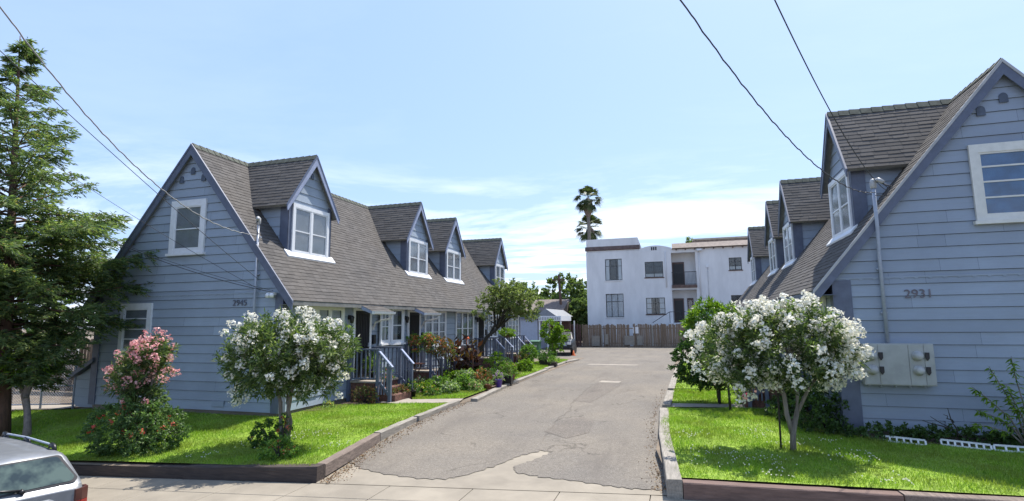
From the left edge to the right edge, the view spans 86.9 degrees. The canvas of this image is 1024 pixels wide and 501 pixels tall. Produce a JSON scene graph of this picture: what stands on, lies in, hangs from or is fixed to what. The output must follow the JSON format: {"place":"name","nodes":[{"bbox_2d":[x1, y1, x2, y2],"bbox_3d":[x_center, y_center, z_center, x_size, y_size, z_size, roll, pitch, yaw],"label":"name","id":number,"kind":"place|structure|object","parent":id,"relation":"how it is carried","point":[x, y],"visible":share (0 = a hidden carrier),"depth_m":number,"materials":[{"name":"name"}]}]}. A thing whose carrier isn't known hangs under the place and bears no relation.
{"place":"outdoors","nodes":[
{"label":"outdoors","id":0,"kind":"place"},
{"bbox_2d":[12,405,75,409],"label":"path","id":1,"kind":"structure","parent":0,"point":[20,407],"depth_m":16.11,"materials":[{"name":"concrete"}]},
{"bbox_2d":[11,403,442,464],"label":"lawn","id":2,"kind":"structure","parent":0,"point":[212,438],"depth_m":12.07,"materials":[{"name":"plant"}]},
{"bbox_2d":[0,346,66,437],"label":"gnarled tree","id":3,"kind":"object","parent":2,"relation":"on","point":[26,405],"visible":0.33,"depth_m":13.27,"materials":[{"name":"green plant"}]},
{"bbox_2d":[0,36,158,436],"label":"redwood tree","id":4,"kind":"object","parent":2,"relation":"on","point":[20,263],"visible":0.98,"depth_m":14.02,"materials":[{"name":"green plant"}]},
{"bbox_2d":[75,387,191,456],"bbox_3d":[-7.737,3.493,11.105,2.319,1.428,1.550,-3,-8,17],"label":"rose bush","id":5,"kind":"object","parent":2,"relation":"on","point":[125,433],"visible":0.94,"depth_m":10.81,"materials":[{"name":"green plant"}]},
{"bbox_2d":[100,327,181,444],"bbox_3d":[-7.844,2.904,11.347,1.794,2.572,1.208,-3,-8,17],"label":"oleander bush","id":6,"kind":"object","parent":2,"relation":"on","point":[148,358],"visible":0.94,"depth_m":11.14,"materials":[{"name":"pink plant"}]},
{"bbox_2d":[183,464,324,483],"bbox_3d":[-4.446,3.825,9.247,2.711,0.461,0.220,-3,-8,16],"label":"landscape timber","id":7,"kind":"object","parent":2,"relation":"on","point":[303,473],"visible":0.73,"depth_m":9.11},
{"bbox_2d":[247,417,285,448],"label":"geranium","id":8,"kind":"object","parent":2,"relation":"on","point":[261,432],"visible":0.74,"depth_m":10.66,"materials":[{"name":"green plant"}]},
{"bbox_2d":[257,434,301,461],"bbox_3d":[-4.171,3.572,9.700,0.818,0.508,0.669,-3,-8,17],"label":"geranium","id":9,"kind":"object","parent":2,"relation":"on","point":[291,447],"visible":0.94,"depth_m":9.66,"materials":[{"name":"green plant"}]},
{"bbox_2d":[272,413,294,444],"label":"geranium","id":10,"kind":"object","parent":2,"relation":"on","point":[284,423],"visible":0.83,"depth_m":10.49,"materials":[{"name":"green plant"}]},
{"bbox_2d":[212,306,362,445],"bbox_3d":[-4.523,2.519,10.947,3.189,2.807,2.326,-3,-8,17],"label":"oleander tree","id":11,"kind":"object","parent":2,"relation":"on","point":[307,354],"visible":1,"depth_m":10.53,"materials":[{"name":"white plant"}]},
{"bbox_2d":[9,358,1023,495],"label":"grass","id":12,"kind":"structure","parent":2,"relation":"on","point":[701,420],"depth_m":10.42,"materials":[{"name":"plant"}]},
{"bbox_2d":[186,428,913,484],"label":"clover flowers","id":13,"kind":"object","parent":12,"relation":"on","point":[690,447],"visible":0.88,"depth_m":9.31,"materials":[{"name":"white plant"}]},
{"bbox_2d":[12,357,578,470],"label":"yard","id":14,"kind":"structure","parent":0,"point":[111,463],"depth_m":17.49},
{"bbox_2d":[12,349,78,409],"bbox_3d":[-14.183,3.901,15.997,2.465,1.920,0.060,0,-8,-3],"label":"chain link fence","id":15,"kind":"object","parent":14,"relation":"on","point":[40,404],"visible":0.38,"depth_m":15.97,"materials":[{"name":"metal"}]},
{"bbox_2d":[16,337,92,390],"bbox_3d":[-18.464,4.293,20.695,14.170,2.053,0.177,-3,-8,15],"label":"wooden fence","id":16,"kind":"object","parent":14,"relation":"on","point":[88,354],"visible":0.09,"depth_m":20.11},
{"bbox_2d":[67,358,93,406],"bbox_3d":[-12.408,3.974,16.716,1.000,1.430,1.900,-3,-8,17],"label":"lean to shed","id":17,"kind":"object","parent":14,"relation":"on","point":[82,375],"visible":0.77,"depth_m":15.90,"materials":[{"name":"blue"}]},
{"bbox_2d":[71,463,191,478],"bbox_3d":[-7.676,4.196,10.219,4.030,0.526,0.200,-3,-8,17],"label":"landscape timber","id":18,"kind":"object","parent":14,"relation":"on","point":[149,470],"visible":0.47,"depth_m":9.90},
{"bbox_2d":[83,143,526,416],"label":"house","id":19,"kind":"structure","parent":14,"relation":"on","point":[391,275],"depth_m":15.76,"materials":[{"name":"blue"}]},
{"bbox_2d":[114,303,152,355],"bbox_3d":[-10.777,2.250,15.425,1.280,1.480,0.100,-3,-8,17],"label":"window","id":20,"kind":"structure","parent":19,"relation":"in","point":[143,312],"depth_m":15.47,"materials":[{"name":"white paint"}]},
{"bbox_2d":[165,198,207,256],"bbox_3d":[-9.192,-0.652,15.294,1.360,1.590,0.100,-3,-8,17],"label":"window","id":21,"kind":"structure","parent":19,"relation":"in","point":[182,231],"depth_m":15.31,"materials":[{"name":"white paint"}]},
{"bbox_2d":[251,216,261,371],"bbox_3d":[-6.739,1.151,14.200,0.274,4.162,0.248,-3,-8,17],"label":"service conduit","id":22,"kind":"object","parent":19,"relation":"attached to","point":[258,220],"visible":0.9,"depth_m":14.33,"materials":[{"name":"metal"}]},
{"bbox_2d":[0,6,254,234],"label":"overhead wire","id":23,"kind":"object","parent":22,"relation":"attached to","point":[27,43],"visible":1,"depth_m":9.06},
{"bbox_2d":[0,50,257,278],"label":"overhead wire","id":24,"kind":"object","parent":22,"relation":"attached to","point":[114,155],"visible":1,"depth_m":9.21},
{"bbox_2d":[291,203,329,257],"bbox_3d":[-6.113,-0.560,16.447,0.055,1.470,1.680,-3,-8,17],"label":"window","id":25,"kind":"structure","parent":19,"relation":"in","point":[310,226],"depth_m":16.39,"materials":[{"name":"white paint"}]},
{"bbox_2d":[300,306,344,352],"bbox_3d":[-5.416,2.333,15.523,0.055,1.540,1.950,-3,-8,17],"label":"window","id":26,"kind":"structure","parent":19,"relation":"in","point":[333,312],"depth_m":15.78,"materials":[{"name":"beige paint"}]},
{"bbox_2d":[354,311,369,377],"bbox_3d":[-4.798,2.990,17.335,0.090,2.100,0.820,-3,-8,17],"label":"door","id":27,"kind":"structure","parent":19,"relation":"in","point":[362,317],"depth_m":17.37,"materials":[{"name":"black wood"}]},
{"bbox_2d":[379,309,390,345],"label":"window","id":28,"kind":"structure","parent":19,"relation":"in","point":[383,340],"depth_m":18.66,"materials":[{"name":"white paint"}]},
{"bbox_2d":[390,309,405,344],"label":"window","id":29,"kind":"structure","parent":19,"relation":"in","point":[398,319],"depth_m":19.50,"materials":[{"name":"white paint"}]},
{"bbox_2d":[409,312,419,367],"bbox_3d":[-3.734,3.421,20.673,0.090,2.100,0.820,-3,-8,17],"label":"door","id":30,"kind":"structure","parent":19,"relation":"in","point":[414,316],"depth_m":20.73,"materials":[{"name":"black wood"}]},
{"bbox_2d":[408,238,427,274],"bbox_3d":[-4.002,0.294,23.066,0.055,1.470,1.680,-3,-8,17],"label":"window","id":31,"kind":"structure","parent":19,"relation":"in","point":[417,249],"depth_m":23.01,"materials":[{"name":"white paint"}]},
{"bbox_2d":[424,311,446,346],"bbox_3d":[-3.160,3.226,22.525,0.100,1.540,2.150,-3,-8,17],"label":"window","id":32,"kind":"structure","parent":19,"relation":"in","point":[438,327],"depth_m":22.71,"materials":[{"name":"white paint"}]},
{"bbox_2d":[446,249,460,280],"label":"window","id":33,"kind":"structure","parent":19,"relation":"in","point":[453,258],"depth_m":26.57,"materials":[{"name":"white paint"}]},
{"bbox_2d":[455,312,474,347],"bbox_3d":[-2.194,3.725,25.536,0.100,1.780,2.300,-3,-8,17],"label":"window","id":34,"kind":"structure","parent":19,"relation":"in","point":[464,321],"depth_m":25.50,"materials":[{"name":"white paint"}]},
{"bbox_2d":[346,346,414,403],"bbox_3d":[-4.086,3.956,16.957,1.600,1.792,1.450,-3,-8,17],"label":"porch","id":35,"kind":"object","parent":14,"relation":"on","point":[383,386],"visible":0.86,"depth_m":16.45,"materials":[{"name":"wood"}]},
{"bbox_2d":[404,342,457,386],"bbox_3d":[-3.008,4.392,20.337,1.600,1.792,1.400,-3,-8,17],"label":"porch","id":36,"kind":"object","parent":14,"relation":"on","point":[429,372],"visible":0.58,"depth_m":19.84,"materials":[{"name":"wood"}]},
{"bbox_2d":[406,330,422,354],"bbox_3d":[-3.578,3.401,19.938,0.741,0.916,0.550,-3,-8,17],"label":"flower box","id":37,"kind":"object","parent":36,"relation":"attached to","point":[413,341],"visible":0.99,"depth_m":19.87,"materials":[{"name":"plant"}]},
{"bbox_2d":[475,337,513,368],"bbox_3d":[-0.855,5.263,27.089,1.600,1.792,1.520,-3,-8,17],"label":"porch","id":38,"kind":"object","parent":14,"relation":"on","point":[487,348],"visible":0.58,"depth_m":26.65,"materials":[{"name":"wood"}]},
{"bbox_2d":[498,335,531,363],"bbox_3d":[0.239,5.705,30.517,1.600,1.792,1.470,-3,-8,17],"label":"porch","id":39,"kind":"object","parent":14,"relation":"on","point":[516,350],"visible":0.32,"depth_m":29.95,"materials":[{"name":"wood"}]},
{"bbox_2d":[304,401,366,410],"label":"flowerbed soil","id":40,"kind":"structure","parent":0,"point":[344,402],"depth_m":15.80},
{"bbox_2d":[348,384,380,404],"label":"dry shrub","id":41,"kind":"object","parent":40,"relation":"on","point":[373,398],"visible":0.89,"depth_m":15.96,"materials":[{"name":"brown plant"}]},
{"bbox_2d":[22,329,666,498],"bbox_3d":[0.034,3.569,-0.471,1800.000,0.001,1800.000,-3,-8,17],"label":"ground","id":42,"kind":"structure","parent":0,"point":[88,337],"depth_m":11.82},
{"bbox_2d":[79,476,696,500],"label":"pavement","id":43,"kind":"structure","parent":0,"point":[100,488],"depth_m":8.36,"materials":[{"name":"concrete"}]},
{"bbox_2d":[898,491,1023,500],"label":"landscape timber","id":44,"kind":"object","parent":43,"relation":"on","point":[916,496],"visible":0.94,"depth_m":7.08,"materials":[{"name":"wood"}]},
{"bbox_2d":[381,398,463,402],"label":"path","id":45,"kind":"structure","parent":0,"point":[406,400],"depth_m":16.25,"materials":[{"name":"concrete"}]},
{"bbox_2d":[413,363,535,395],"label":"flowerbed soil","id":46,"kind":"structure","parent":0,"point":[466,390],"depth_m":19.16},
{"bbox_2d":[423,334,457,379],"bbox_3d":[-2.560,3.970,19.435,1.354,1.968,0.803,-3,-8,17],"label":"coral shrub","id":47,"kind":"object","parent":46,"relation":"on","point":[441,345],"visible":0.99,"depth_m":19.42,"materials":[{"name":"red plant"}]},
{"bbox_2d":[452,373,474,389],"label":"garden shrub","id":48,"kind":"object","parent":46,"relation":"on","point":[464,385],"visible":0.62,"depth_m":18.80,"materials":[{"name":"green plant"}]},
{"bbox_2d":[445,332,484,376],"bbox_3d":[-1.833,4.118,20.855,1.589,2.032,1.708,3,-8,-23],"label":"canna lily","id":49,"kind":"object","parent":46,"relation":"on","point":[467,357],"visible":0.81,"depth_m":20.77,"materials":[{"name":"brown plant"}]},
{"bbox_2d":[482,350,506,378],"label":"potted plant","id":50,"kind":"object","parent":46,"relation":"on","point":[493,358],"visible":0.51,"depth_m":21.17,"materials":[{"name":"green plant"}]},
{"bbox_2d":[471,277,543,362],"bbox_3d":[-0.280,3.276,22.941,3.464,4.390,2.157,-3,-8,17],"label":"garden tree","id":51,"kind":"object","parent":46,"relation":"on","point":[509,294],"visible":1,"depth_m":22.83,"materials":[{"name":"green plant"}]},
{"bbox_2d":[317,358,666,494],"bbox_3d":[3.170,5.312,21.549,6.935,0.150,28.440,-3,-8,17],"label":"driveway apron","id":52,"kind":"object","parent":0,"point":[504,476],"visible":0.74,"depth_m":8.74,"materials":[{"name":"concrete"}]},
{"bbox_2d":[0,0,1023,327],"label":"sky","id":53,"kind":"structure","parent":0,"point":[492,116],"materials":[{"name":"blue"}]},
{"bbox_2d":[350,358,674,489],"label":"driveway","id":54,"kind":"structure","parent":0,"point":[508,423],"depth_m":11.89,"materials":[{"name":"asphalt"}]},
{"bbox_2d":[317,433,379,475],"bbox_3d":[-3.039,3.822,10.263,0.170,0.205,2.501,-1,-8,7],"label":"landscape timber","id":55,"kind":"object","parent":54,"relation":"on","point":[335,461],"visible":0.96,"depth_m":10.01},
{"bbox_2d":[374,416,416,440],"bbox_3d":[-2.643,4.099,12.480,0.170,0.209,1.985,-2,-8,13],"label":"landscape timber","id":56,"kind":"object","parent":54,"relation":"on","point":[387,432],"visible":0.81,"depth_m":12.24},
{"bbox_2d":[414,400,459,421],"bbox_3d":[-1.992,4.357,14.691,0.160,0.204,2.752,-3,-8,15],"label":"landscape timber","id":57,"kind":"object","parent":54,"relation":"on","point":[428,413],"visible":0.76,"depth_m":14.36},
{"bbox_2d":[471,385,506,401],"bbox_3d":[-0.719,4.806,18.187,0.220,0.166,3.659,-2,-8,13],"label":"landscape timber","id":58,"kind":"object","parent":54,"relation":"on","point":[485,394],"visible":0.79,"depth_m":17.61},
{"bbox_2d":[320,385,665,492],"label":"leaf litter","id":59,"kind":"object","parent":54,"relation":"on","point":[336,472],"visible":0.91,"depth_m":10.18,"materials":[{"name":"plant"}]},
{"bbox_2d":[505,369,547,385],"bbox_3d":[0.753,5.490,23.478,0.200,0.166,6.601,-3,-8,16],"label":"landscape timber","id":60,"kind":"object","parent":54,"relation":"on","point":[528,376],"visible":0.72,"depth_m":22.94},
{"bbox_2d":[499,360,516,384],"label":"potted plant","id":61,"kind":"object","parent":60,"relation":"on","point":[508,378],"visible":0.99,"depth_m":20.47,"materials":[{"name":"green plant"}]},
{"bbox_2d":[545,417,593,437],"bbox_3d":[1.389,4.074,12.515,1.000,0.057,2.300,-3,-8,17],"label":"driveway patch","id":62,"kind":"object","parent":54,"relation":"on","point":[568,428],"visible":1,"depth_m":12.35,"materials":[{"name":"asphalt"}]},
{"bbox_2d":[574,383,621,401],"bbox_3d":[3.035,4.820,18.503,1.000,0.001,5.200,-3,-8,17],"label":"driveway patch","id":63,"kind":"object","parent":54,"relation":"on","point":[596,391],"visible":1,"depth_m":18.45,"materials":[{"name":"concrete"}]},
{"bbox_2d":[659,407,669,432],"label":"landscape timber","id":64,"kind":"object","parent":54,"relation":"on","point":[664,411],"visible":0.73,"depth_m":12.70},
{"bbox_2d":[659,432,682,498],"bbox_3d":[2.757,3.692,9.503,0.220,0.316,3.490,-2,-8,13],"label":"landscape timber","id":65,"kind":"object","parent":54,"relation":"on","point":[673,482],"visible":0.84,"depth_m":8.37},
{"bbox_2d":[521,316,546,347],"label":"garage","id":66,"kind":"structure","parent":0,"point":[530,330],"depth_m":48.13,"materials":[{"name":"wood"}]},
{"bbox_2d":[537,347,700,358],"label":"car park","id":67,"kind":"structure","parent":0,"point":[626,352],"depth_m":41.16,"materials":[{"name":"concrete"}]},
{"bbox_2d":[538,316,574,346],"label":"carport","id":68,"kind":"object","parent":67,"relation":"on","point":[565,321],"visible":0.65,"depth_m":48.10,"materials":[{"name":"white paint"}]},
{"bbox_2d":[548,332,576,354],"bbox_3d":[3.790,6.903,40.370,1.915,1.629,4.884,-2,-8,9],"label":"pickup truck","id":69,"kind":"object","parent":67,"relation":"on","point":[570,345],"visible":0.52,"depth_m":38.51,"materials":[{"name":"paint"}]},
{"bbox_2d":[582,323,708,347],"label":"wooden fence","id":70,"kind":"object","parent":67,"relation":"on","point":[608,333],"visible":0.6,"depth_m":49.46,"materials":[{"name":"brown wood"}]},
{"bbox_2d":[656,359,740,448],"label":"yard","id":71,"kind":"structure","parent":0,"point":[658,443],"depth_m":14.87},
{"bbox_2d":[741,346,811,409],"bbox_3d":[7.142,3.564,14.791,1.600,1.792,1.370,-3,-8,17],"label":"porch","id":72,"kind":"object","parent":71,"relation":"on","point":[758,403],"visible":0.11,"depth_m":14.29,"materials":[{"name":"wood"}]},
{"bbox_2d":[735,58,1023,439],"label":"house","id":73,"kind":"structure","parent":71,"relation":"on","point":[950,207],"depth_m":11.01,"materials":[{"name":"blue"}]},
{"bbox_2d":[768,238,776,272],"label":"window","id":74,"kind":"structure","parent":73,"relation":"in","point":[771,245],"depth_m":23.46,"materials":[{"name":"white paint"}]},
{"bbox_2d":[782,223,794,264],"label":"window","id":75,"kind":"structure","parent":73,"relation":"in","point":[789,256],"depth_m":19.90,"materials":[{"name":"white paint"}]},
{"bbox_2d":[828,170,852,238],"bbox_3d":[8.087,-1.106,13.328,0.055,1.470,1.680,-3,-8,17],"label":"window","id":76,"kind":"structure","parent":73,"relation":"in","point":[839,195],"depth_m":13.27,"materials":[{"name":"white paint"}]},
{"bbox_2d":[869,177,892,342],"bbox_3d":[7.598,0.175,11.002,0.236,3.390,0.487,2,-8,-16],"label":"service conduit","id":77,"kind":"object","parent":73,"relation":"attached to","point":[873,185],"visible":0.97,"depth_m":11.11,"materials":[{"name":"metal"}]},
{"bbox_2d":[680,0,875,192],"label":"overhead wire","id":78,"kind":"object","parent":77,"relation":"attached to","point":[705,35],"visible":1,"depth_m":6.41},
{"bbox_2d":[774,0,885,189],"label":"overhead wire","id":79,"kind":"object","parent":77,"relation":"attached to","point":[817,86],"visible":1,"depth_m":6.37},
{"bbox_2d":[859,343,937,387],"bbox_3d":[7.678,2.289,10.743,1.220,0.870,0.354,-3,-8,17],"label":"meter panel","id":80,"kind":"object","parent":73,"relation":"attached to","point":[895,365],"visible":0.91,"depth_m":10.70,"materials":[{"name":"grey metal"}]},
{"bbox_2d":[863,345,936,384],"bbox_3d":[7.666,2.259,10.710,1.180,0.780,0.014,-3,-8,17],"label":"cover door","id":81,"kind":"structure","parent":80,"relation":"in","point":[895,361],"depth_m":10.70,"materials":[{"name":"metal"}]},
{"bbox_2d":[967,140,1023,224],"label":"window","id":82,"kind":"structure","parent":73,"relation":"in","point":[996,169],"depth_m":10.74,"materials":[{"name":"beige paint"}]},
{"bbox_2d":[672,390,742,403],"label":"lawn","id":83,"kind":"structure","parent":0,"point":[711,398],"depth_m":15.98,"materials":[{"name":"plant"}]},
{"bbox_2d":[666,307,759,403],"bbox_3d":[5.737,2.986,15.365,2.668,2.800,1.876,-3,-8,17],"label":"citrus tree","id":84,"kind":"object","parent":83,"relation":"on","point":[681,370],"visible":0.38,"depth_m":15.31,"materials":[{"name":"green plant"}]},
{"bbox_2d":[679,295,748,398],"bbox_3d":[6.078,2.884,16.101,2.095,3.185,1.509,-3,-8,17],"label":"loquat shrub","id":85,"kind":"object","parent":83,"relation":"on","point":[688,322],"visible":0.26,"depth_m":16.19,"materials":[{"name":"green plant"}]},
{"bbox_2d":[671,403,763,408],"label":"path","id":86,"kind":"structure","parent":0,"point":[697,405],"depth_m":14.84,"materials":[{"name":"concrete"}]},
{"bbox_2d":[656,449,1023,496],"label":"yard","id":87,"kind":"structure","parent":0,"point":[795,484],"depth_m":7.74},
{"bbox_2d":[682,479,903,500],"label":"landscape timber","id":88,"kind":"object","parent":87,"relation":"on","point":[702,490],"visible":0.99,"depth_m":7.53,"materials":[{"name":"wood"}]},
{"bbox_2d":[668,408,1023,495],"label":"lawn","id":89,"kind":"structure","parent":0,"point":[722,476],"depth_m":8.80,"materials":[{"name":"plant"}]},
{"bbox_2d":[683,289,875,449],"bbox_3d":[4.826,2.206,9.941,3.172,2.945,2.352,-3,-8,17],"label":"oleander tree","id":90,"kind":"object","parent":89,"relation":"on","point":[825,348],"visible":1,"depth_m":9.62,"materials":[{"name":"white plant"}]},
{"bbox_2d":[940,439,992,449],"bbox_3d":[8.197,3.510,9.772,0.739,0.115,0.045,-7,-10,42],"label":"flowerbed edging","id":91,"kind":"object","parent":89,"relation":"on","point":[969,443],"visible":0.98,"depth_m":9.75,"materials":[{"name":"white paint"}]},
{"bbox_2d":[781,409,1022,448],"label":"flowerbed soil","id":92,"kind":"structure","parent":0,"point":[928,441],"depth_m":10.38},
{"bbox_2d":[764,388,806,421],"bbox_3d":[6.748,3.833,13.361,1.006,0.804,2.660,-5,-9,31],"label":"bush","id":93,"kind":"object","parent":92,"relation":"on","point":[771,408],"visible":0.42,"depth_m":13.12,"materials":[{"name":"green plant"}]},
{"bbox_2d":[789,381,854,434],"bbox_3d":[6.702,3.363,11.561,1.691,1.301,1.233,4,-9,-34],"label":"hydrangea bush","id":94,"kind":"object","parent":92,"relation":"on","point":[816,400],"visible":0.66,"depth_m":11.22,"materials":[{"name":"green plant"}]},
{"bbox_2d":[842,420,1023,445],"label":"ground ivy","id":95,"kind":"object","parent":92,"relation":"on","point":[912,432],"visible":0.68,"depth_m":10.28,"materials":[{"name":"green plant"}]},
{"bbox_2d":[968,357,1023,445],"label":"peach sapling","id":96,"kind":"object","parent":92,"relation":"on","point":[975,426],"visible":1,"depth_m":9.76,"materials":[{"name":"green plant"}]},
{"label":"yard","id":97,"kind":"structure","parent":0,"visible":0},
{"bbox_2d":[524,299,570,314],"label":"house","id":98,"kind":"structure","parent":97,"relation":"on","point":[552,304],"depth_m":69.25,"materials":[{"name":"beige tile"}]},
{"bbox_2d":[541,272,586,298],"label":"tree","id":99,"kind":"object","parent":97,"relation":"on","point":[546,293],"visible":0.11,"depth_m":84.81,"materials":[{"name":"green plant"}]},
{"bbox_2d":[563,279,586,300],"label":"tree","id":100,"kind":"object","parent":97,"relation":"on","point":[575,293],"visible":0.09,"depth_m":78.43,"materials":[{"name":"green plant"}]},
{"bbox_2d":[567,289,587,338],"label":"tree","id":101,"kind":"object","parent":97,"relation":"on","point":[578,310],"visible":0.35,"depth_m":68.83,"materials":[{"name":"green plant"}]},
{"bbox_2d":[573,214,603,242],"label":"palm tree","id":102,"kind":"object","parent":97,"relation":"on","point":[595,234],"visible":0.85,"depth_m":77.65,"materials":[{"name":"green plant"}]},
{"bbox_2d":[574,185,603,239],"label":"palm tree","id":103,"kind":"object","parent":97,"relation":"on","point":[587,206],"visible":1,"depth_m":75.20,"materials":[{"name":"green plant"}]},
{"bbox_2d":[585,236,751,345],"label":"apartment building","id":104,"kind":"structure","parent":97,"relation":"on","point":[630,281],"depth_m":53.52,"materials":[{"name":"white paint"}]},
{"bbox_2d":[605,259,622,281],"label":"window","id":105,"kind":"structure","parent":104,"relation":"in","point":[613,267],"depth_m":54.77,"materials":[{"name":"grey glass"}]},
{"bbox_2d":[606,294,624,317],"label":"window","id":106,"kind":"structure","parent":104,"relation":"in","point":[614,302],"depth_m":54.26,"materials":[{"name":"grey glass"}]},
{"bbox_2d":[644,261,663,278],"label":"window","id":107,"kind":"structure","parent":104,"relation":"in","point":[652,269],"depth_m":53.55,"materials":[{"name":"grey glass"}]},
{"bbox_2d":[646,298,665,314],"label":"window","id":108,"kind":"structure","parent":104,"relation":"in","point":[654,306],"depth_m":53.07,"materials":[{"name":"grey glass"}]},
{"bbox_2d":[672,262,684,284],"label":"door","id":109,"kind":"structure","parent":104,"relation":"in","point":[677,267],"depth_m":53.84,"materials":[{"name":"black wood"}]},
{"bbox_2d":[674,298,684,321],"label":"door","id":110,"kind":"structure","parent":104,"relation":"in","point":[678,302],"depth_m":53.40,"materials":[{"name":"black wood"}]},
{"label":"street","id":111,"kind":"structure","parent":0,"visible":0},
{"bbox_2d":[0,431,87,500],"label":"parked car","id":112,"kind":"object","parent":111,"relation":"on","point":[29,471],"visible":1,"depth_m":7.91,"materials":[{"name":"silver metal"}]},
{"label":"lawn","id":113,"kind":"structure","parent":0,"visible":0},
{"bbox_2d":[518,343,538,360],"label":"standard shrub","id":114,"kind":"object","parent":113,"relation":"on","point":[527,348],"visible":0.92,"depth_m":27.72,"materials":[{"name":"green plant"}]},
{"bbox_2d":[539,318,570,355],"bbox_3d":[2.468,5.219,31.359,1.920,2.625,1.324,-3,-8,17],"label":"tree","id":115,"kind":"object","parent":113,"relation":"on","point":[552,338],"visible":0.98,"depth_m":31.18,"materials":[{"name":"green plant"}]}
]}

